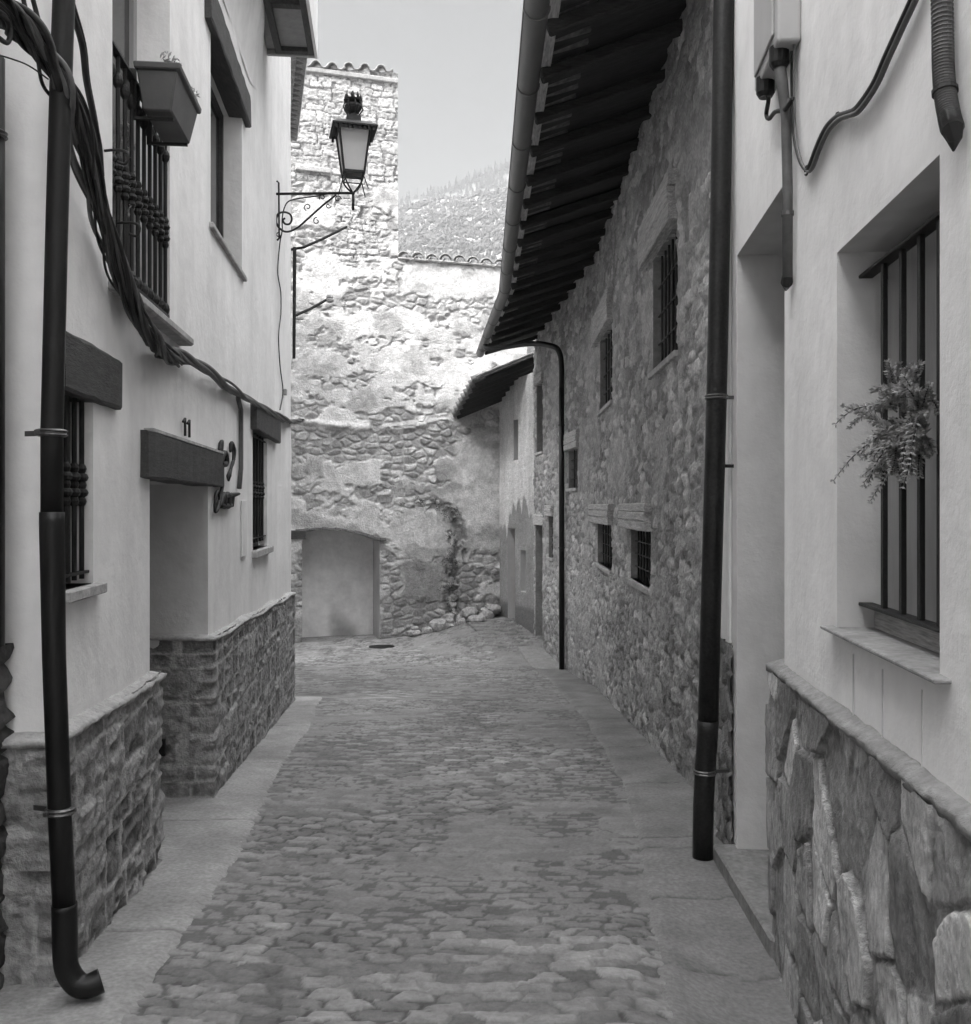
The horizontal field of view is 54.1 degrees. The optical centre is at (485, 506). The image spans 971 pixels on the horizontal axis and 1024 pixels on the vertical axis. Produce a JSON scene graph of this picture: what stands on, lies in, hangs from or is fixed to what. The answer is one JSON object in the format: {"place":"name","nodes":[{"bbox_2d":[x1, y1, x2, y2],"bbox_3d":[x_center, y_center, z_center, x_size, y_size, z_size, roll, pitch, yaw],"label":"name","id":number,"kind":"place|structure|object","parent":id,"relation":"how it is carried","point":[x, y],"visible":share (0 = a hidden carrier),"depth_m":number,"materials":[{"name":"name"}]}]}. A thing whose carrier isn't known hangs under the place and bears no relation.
{"place":"outdoors","nodes":[
{"label":"outdoors","id":0,"kind":"place"},
{"bbox_2d":[0,696,321,1023],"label":"pavement","id":1,"kind":"structure","parent":0,"point":[127,955],"depth_m":4.97,"materials":[{"name":"concrete"}]},
{"bbox_2d":[121,612,672,1023],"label":"street","id":2,"kind":"structure","parent":0,"point":[444,831],"depth_m":5.44,"materials":[{"name":"grey stone"}]},
{"bbox_2d":[369,644,393,648],"bbox_3d":[-2.425,3.258,22.200,0.595,0.016,0.595,0,0,0],"label":"drain cover","id":3,"kind":"object","parent":2,"relation":"on","point":[381,646],"visible":1,"depth_m":22.13,"materials":[{"name":"metal"}]},
{"bbox_2d":[406,630,419,636],"bbox_3d":[-1.789,3.146,23.577,0.375,0.194,0.324,0,0,0],"label":"boulder","id":4,"kind":"object","parent":2,"relation":"on","point":[409,633],"visible":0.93,"depth_m":23.46,"materials":[{"name":"stone"}]},
{"bbox_2d":[411,626,418,629],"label":"boulder","id":5,"kind":"object","parent":4,"relation":"on","point":[414,627],"visible":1,"depth_m":23.53,"materials":[{"name":"stone"}]},
{"bbox_2d":[413,630,421,635],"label":"boulder","id":6,"kind":"object","parent":2,"relation":"on","point":[418,632],"visible":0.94,"depth_m":23.46,"materials":[{"name":"stone"}]},
{"bbox_2d":[422,626,432,633],"bbox_3d":[-1.408,3.076,23.648,0.370,0.210,0.255,0,0,0],"label":"boulder","id":7,"kind":"object","parent":2,"relation":"on","point":[427,630],"visible":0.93,"depth_m":23.55,"materials":[{"name":"stone"}]},
{"bbox_2d":[429,619,447,631],"bbox_3d":[-1.179,2.971,23.683,0.483,0.378,0.335,0,0,0],"label":"boulder","id":8,"kind":"object","parent":2,"relation":"on","point":[436,625],"visible":0.87,"depth_m":23.55,"materials":[{"name":"stone"}]},
{"bbox_2d":[445,618,454,622],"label":"boulder","id":9,"kind":"object","parent":2,"relation":"on","point":[449,620],"visible":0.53,"depth_m":23.85,"materials":[{"name":"stone"}]},
{"bbox_2d":[442,613,454,619],"bbox_3d":[-0.939,2.798,24.051,0.331,0.234,0.226,0,0,0],"label":"boulder","id":10,"kind":"object","parent":9,"relation":"on","point":[449,615],"visible":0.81,"depth_m":23.97,"materials":[{"name":"stone"}]},
{"bbox_2d":[454,614,461,621],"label":"boulder","id":11,"kind":"object","parent":2,"relation":"on","point":[458,617],"visible":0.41,"depth_m":24.07,"materials":[{"name":"stone"}]},
{"bbox_2d":[457,618,465,624],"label":"boulder","id":12,"kind":"object","parent":2,"relation":"on","point":[461,621],"visible":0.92,"depth_m":23.83,"materials":[{"name":"stone"}]},
{"bbox_2d":[465,619,531,649],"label":"steps","id":13,"kind":"structure","parent":2,"relation":"on","point":[479,628],"depth_m":22.16,"materials":[{"name":"stone"}]},
{"bbox_2d":[461,607,477,618],"bbox_3d":[-0.410,2.693,24.027,0.427,0.334,0.297,0,0,0],"label":"boulder","id":14,"kind":"object","parent":13,"relation":"on","point":[466,612],"visible":0.8,"depth_m":23.93,"materials":[{"name":"stone"}]},
{"bbox_2d":[466,614,485,622],"bbox_3d":[-0.234,2.827,23.611,0.489,0.321,0.345,0,0,0],"label":"boulder","id":15,"kind":"object","parent":13,"relation":"on","point":[477,618],"visible":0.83,"depth_m":23.51,"materials":[{"name":"stone"}]},
{"bbox_2d":[479,610,494,618],"bbox_3d":[0.011,2.757,24.067,0.442,0.296,0.270,0,0,0],"label":"boulder","id":16,"kind":"object","parent":13,"relation":"on","point":[487,614],"visible":0.64,"depth_m":23.96,"materials":[{"name":"stone"}]},
{"bbox_2d":[488,604,500,613],"bbox_3d":[0.227,2.602,24.151,0.324,0.266,0.274,0,0,33],"label":"boulder","id":17,"kind":"object","parent":16,"relation":"on","point":[494,608],"visible":1,"depth_m":24.07,"materials":[{"name":"stone"}]},
{"bbox_2d":[307,0,522,202],"label":"sky","id":18,"kind":"structure","parent":0,"point":[455,62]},
{"bbox_2d":[398,194,505,261],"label":"hillside","id":19,"kind":"structure","parent":0,"point":[498,256],"depth_m":389.79,"materials":[{"name":"grey plant"}]},
{"bbox_2d":[398,186,507,264],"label":"scrub","id":20,"kind":"object","parent":19,"relation":"on","point":[411,240],"visible":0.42,"depth_m":381.83,"materials":[{"name":"plant"}]},
{"bbox_2d":[399,170,508,206],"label":"hill","id":21,"kind":"structure","parent":0,"point":[470,191],"depth_m":693.17,"materials":[{"name":"grey plant"}]},
{"bbox_2d":[400,160,508,204],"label":"forest","id":22,"kind":"object","parent":21,"relation":"on","point":[490,178],"visible":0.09,"depth_m":692.01,"materials":[{"name":"grey plant"}]},
{"bbox_2d":[518,646,558,668],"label":"pavement","id":23,"kind":"structure","parent":0,"point":[539,658],"depth_m":19.90,"materials":[{"name":"grey concrete"}]},
{"bbox_2d":[537,668,796,1023],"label":"pavement","id":24,"kind":"structure","parent":0,"point":[719,966],"depth_m":4.96,"materials":[{"name":"concrete"}]},
{"bbox_3d":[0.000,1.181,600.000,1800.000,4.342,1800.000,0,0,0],"label":"ground","id":25,"kind":"structure","parent":0,"visible":0},
{"bbox_2d":[0,643,15,989],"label":"grey house","id":26,"kind":"structure","parent":25,"relation":"on","point":[7,715],"depth_m":3.77,"materials":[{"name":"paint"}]},
{"bbox_2d":[0,56,7,645],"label":"drainpipe","id":27,"kind":"object","parent":26,"relation":"attached to","point":[3,136],"visible":0.99,"depth_m":3.69,"materials":[{"name":"metal"}]},
{"bbox_2d":[0,0,317,986],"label":"white house","id":28,"kind":"structure","parent":25,"relation":"on","point":[180,628],"depth_m":5.57,"materials":[{"name":"paint"}]},
{"bbox_2d":[25,0,104,998],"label":"drainpipe","id":29,"kind":"object","parent":28,"relation":"attached to","point":[74,980],"visible":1,"depth_m":3.62,"materials":[{"name":"metal"}]},
{"bbox_2d":[63,395,106,603],"bbox_3d":[-1.860,-0.048,4.229,0.195,0.905,0.533,0,0,-6],"label":"window","id":30,"kind":"structure","parent":28,"relation":"in","point":[75,478],"depth_m":4.26,"materials":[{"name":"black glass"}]},
{"bbox_2d":[74,4,104,175],"bbox_3d":[-1.684,-1.786,3.949,0.055,0.515,0.933,0,0,-13],"label":"cable","id":31,"kind":"object","parent":28,"relation":"attached to","point":[79,32],"visible":0.75,"depth_m":4.06,"materials":[{"name":"black rubber"}]},
{"bbox_2d":[0,0,184,367],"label":"cable bundle","id":32,"kind":"object","parent":28,"relation":"attached to","point":[32,37],"visible":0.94,"depth_m":3.99,"materials":[{"name":"black rubber"}]},
{"bbox_2d":[0,0,48,79],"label":"cable","id":33,"kind":"object","parent":32,"relation":"attached to","point":[8,40],"visible":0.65,"depth_m":3.37,"materials":[{"name":"black rubber"}]},
{"bbox_2d":[104,149,129,164],"bbox_3d":[-1.783,-1.691,4.595,0.132,0.087,0.024,0,0,10],"label":"cable hook","id":34,"kind":"object","parent":28,"relation":"attached to","point":[121,150],"visible":1,"depth_m":4.59,"materials":[{"name":"metal"}]},
{"bbox_2d":[113,119,135,239],"bbox_3d":[-2.022,-1.634,5.214,0.237,1.018,0.576,0,0,0],"label":"flower pot","id":35,"kind":"object","parent":28,"relation":"on","point":[114,200],"visible":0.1,"depth_m":5.13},
{"bbox_2d":[116,221,140,236],"bbox_3d":[-1.805,-1.404,4.808,0.132,0.087,0.024,0,0,10],"label":"cable hook","id":36,"kind":"object","parent":28,"relation":"attached to","point":[133,223],"visible":1,"depth_m":4.80,"materials":[{"name":"metal"}]},
{"bbox_2d":[134,277,139,289],"bbox_3d":[-1.803,-1.120,4.782,0.132,0.087,0.024,0,0,10],"label":"cable hook","id":37,"kind":"object","parent":28,"relation":"attached to","point":[137,281],"visible":0.27,"depth_m":4.77,"materials":[{"name":"metal"}]},
{"bbox_2d":[108,0,193,345],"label":"french window","id":38,"kind":"structure","parent":28,"relation":"in","point":[124,12],"depth_m":5.55,"materials":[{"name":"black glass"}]},
{"bbox_2d":[130,51,201,146],"bbox_3d":[-1.806,-2.291,5.378,0.303,0.352,0.610,0,0,-6],"label":"planter box","id":39,"kind":"object","parent":28,"relation":"hanging from","point":[172,109],"visible":0.98,"depth_m":5.18,"materials":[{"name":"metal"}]},
{"bbox_2d":[182,418,190,437],"bbox_3d":[-2.015,-0.537,6.405,0.018,0.123,0.214,0,0,-6],"label":"house number","id":40,"kind":"object","parent":28,"relation":"attached to","point":[188,423],"visible":1,"depth_m":6.46,"materials":[{"name":"metal"}]},
{"bbox_2d":[213,440,239,512],"bbox_3d":[-2.174,-0.260,8.025,0.052,0.623,1.251,0,0,-6],"label":"iron lettering","id":41,"kind":"object","parent":28,"relation":"attached to","point":[225,500],"visible":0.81,"depth_m":7.85},
{"bbox_2d":[209,87,246,281],"bbox_3d":[-2.319,-2.930,8.215,0.255,1.540,1.800,0,0,-6],"label":"window","id":42,"kind":"structure","parent":28,"relation":"in","point":[216,224],"depth_m":8.74,"materials":[{"name":"grey glass"}]},
{"bbox_2d":[169,346,303,423],"bbox_3d":[-2.357,-1.112,9.991,0.144,0.469,8.670,0,0,-6],"label":"cable bundle","id":43,"kind":"object","parent":28,"relation":"attached to","point":[188,358],"visible":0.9,"depth_m":7.68,"materials":[{"name":"black rubber"}]},
{"bbox_2d":[236,397,242,488],"bbox_3d":[-2.240,-0.579,8.639,0.053,0.834,0.266,0,0,-8],"label":"conduit","id":44,"kind":"object","parent":28,"relation":"attached to","point":[240,442],"visible":0.97,"depth_m":8.73,"materials":[{"name":"plastic"}]},
{"bbox_2d":[252,433,273,557],"bbox_3d":[-2.495,-0.140,10.350,0.210,1.320,1.398,0,0,-6],"label":"window","id":45,"kind":"structure","parent":28,"relation":"in","point":[258,487],"depth_m":10.29,"materials":[{"name":"black metal"}]},
{"bbox_2d":[277,238,286,409],"bbox_3d":[-2.628,-2.303,12.290,0.051,2.164,0.935,0,0,-7],"label":"lamp wire","id":46,"kind":"object","parent":28,"relation":"attached to","point":[284,391],"visible":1,"depth_m":12.08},
{"bbox_2d":[291,226,346,358],"bbox_3d":[-2.640,-3.463,15.206,0.970,2.242,0.144,0,0,-32],"label":"iron pole","id":47,"kind":"object","parent":28,"relation":"attached to","point":[294,249],"visible":0.95,"depth_m":14.98,"materials":[{"name":"black metal"}]},
{"bbox_2d":[296,294,333,315],"bbox_3d":[-2.736,-3.218,15.203,0.717,0.452,0.139,0,0,-43],"label":"iron bracket","id":48,"kind":"object","parent":47,"relation":"attached to","point":[329,298],"visible":1,"depth_m":15.29,"materials":[{"name":"black metal"}]},
{"bbox_2d":[276,91,377,240],"bbox_3d":[-1.979,-4.256,11.768,1.228,1.882,0.550,0,0,-14],"label":"wall lantern","id":49,"kind":"object","parent":28,"relation":"attached to","point":[352,134],"depth_m":11.75,"materials":[{"name":"metal"}]},
{"bbox_2d":[290,57,307,141],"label":"tall house","id":50,"kind":"structure","parent":25,"relation":"on","point":[298,69],"depth_m":17.50,"materials":[{"name":"tile"}]},
{"bbox_2d":[291,60,534,642],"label":"ruin wall","id":51,"kind":"structure","parent":25,"relation":"on","point":[387,362],"depth_m":23.70,"materials":[{"name":"stone"}]},
{"bbox_2d":[400,496,459,617],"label":"wall weeds","id":52,"kind":"object","parent":51,"relation":"attached to","point":[421,501],"depth_m":24.06,"materials":[{"name":"grey plant"}]},
{"bbox_2d":[451,352,534,633],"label":"old house","id":53,"kind":"structure","parent":25,"relation":"on","point":[508,387],"depth_m":23.19,"materials":[{"name":"grey paint"}]},
{"bbox_2d":[476,0,718,810],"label":"stone house","id":54,"kind":"structure","parent":25,"relation":"on","point":[604,279],"depth_m":10.11,"materials":[{"name":"grey stone"}]},
{"bbox_2d":[483,341,564,669],"bbox_3d":[0.773,-0.143,19.462,0.221,6.725,2.372,0,0,-41],"label":"drainpipe","id":55,"kind":"object","parent":54,"relation":"attached to","point":[561,424],"visible":0.99,"depth_m":18.56,"materials":[{"name":"metal"}]},
{"bbox_2d":[546,517,552,560],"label":"window","id":56,"kind":"structure","parent":54,"relation":"in","point":[547,558],"depth_m":20.34,"materials":[{"name":"black metal"}]},
{"bbox_2d":[566,450,577,491],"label":"window","id":57,"kind":"structure","parent":54,"relation":"in","point":[570,489],"depth_m":17.92,"materials":[{"name":"black metal"}]},
{"bbox_2d":[594,525,611,575],"bbox_3d":[1.872,0.608,14.349,0.250,0.705,2.220,0,0,1],"label":"window","id":58,"kind":"structure","parent":54,"relation":"in","point":[607,570],"depth_m":14.35,"materials":[{"name":"black metal"}]},
{"bbox_2d":[597,330,612,416],"bbox_3d":[1.867,-2.015,14.124,0.250,1.170,1.870,0,0,1],"label":"window","id":59,"kind":"structure","parent":54,"relation":"in","point":[609,403],"depth_m":14.29,"materials":[{"name":"black metal"}]},
{"bbox_2d":[626,531,650,594],"bbox_3d":[1.823,0.583,10.588,0.300,0.655,1.660,0,0,1],"label":"window","id":60,"kind":"structure","parent":54,"relation":"in","point":[641,584],"depth_m":10.69,"materials":[{"name":"black metal"}]},
{"bbox_2d":[647,233,677,379],"bbox_3d":[1.792,-1.900,8.978,0.300,1.200,1.500,0,0,1],"label":"window","id":61,"kind":"structure","parent":54,"relation":"in","point":[671,356],"depth_m":9.07,"materials":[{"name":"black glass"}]},
{"bbox_2d":[713,0,970,1023],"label":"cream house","id":62,"kind":"structure","parent":25,"relation":"on","point":[841,854],"depth_m":3.41,"materials":[{"name":"paint"}]},
{"bbox_2d":[692,0,733,860],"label":"drainpipe","id":63,"kind":"object","parent":62,"relation":"attached to","point":[705,770],"visible":0.99,"depth_m":5.57,"materials":[{"name":"metal"}]},
{"bbox_2d":[754,0,800,99],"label":"junction box","id":64,"kind":"object","parent":62,"relation":"attached to","point":[777,29],"visible":0.97,"depth_m":4.06,"materials":[{"name":"plastic"}]},
{"bbox_2d":[764,95,794,120],"bbox_3d":[1.286,-1.794,4.208,0.042,0.225,0.499,0,0,4],"label":"cable","id":65,"kind":"object","parent":64,"relation":"attached to","point":[776,111],"visible":0.99,"depth_m":4.32,"materials":[{"name":"black rubber"}]},
{"bbox_2d":[774,65,793,290],"bbox_3d":[1.299,-1.424,4.099,0.078,0.962,0.140,0,0,42],"label":"conduit","id":66,"kind":"object","parent":62,"relation":"attached to","point":[787,211],"visible":0.89,"depth_m":4.06,"materials":[{"name":"metal"}]},
{"bbox_2d":[790,0,918,175],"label":"cable","id":67,"kind":"object","parent":62,"relation":"attached to","point":[858,108],"visible":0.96,"depth_m":3.15,"materials":[{"name":"rubber"}]},
{"bbox_2d":[820,211,951,683],"bbox_3d":[1.330,-0.226,2.941,0.295,1.349,1.105,0,0,5],"label":"window","id":68,"kind":"structure","parent":62,"relation":"in","point":[905,634],"depth_m":3.03,"materials":[{"name":"metal"}]},
{"bbox_2d":[830,358,939,503],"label":"hanging sprigs","id":69,"kind":"object","parent":68,"relation":"attached to","point":[913,439],"visible":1,"depth_m":2.81,"materials":[{"name":"grey plant"}]},
{"bbox_2d":[930,0,964,151],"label":"corrugated conduit","id":70,"kind":"object","parent":62,"relation":"attached to","point":[944,94],"visible":1,"depth_m":2.35,"materials":[{"name":"grey plastic"}]}
]}

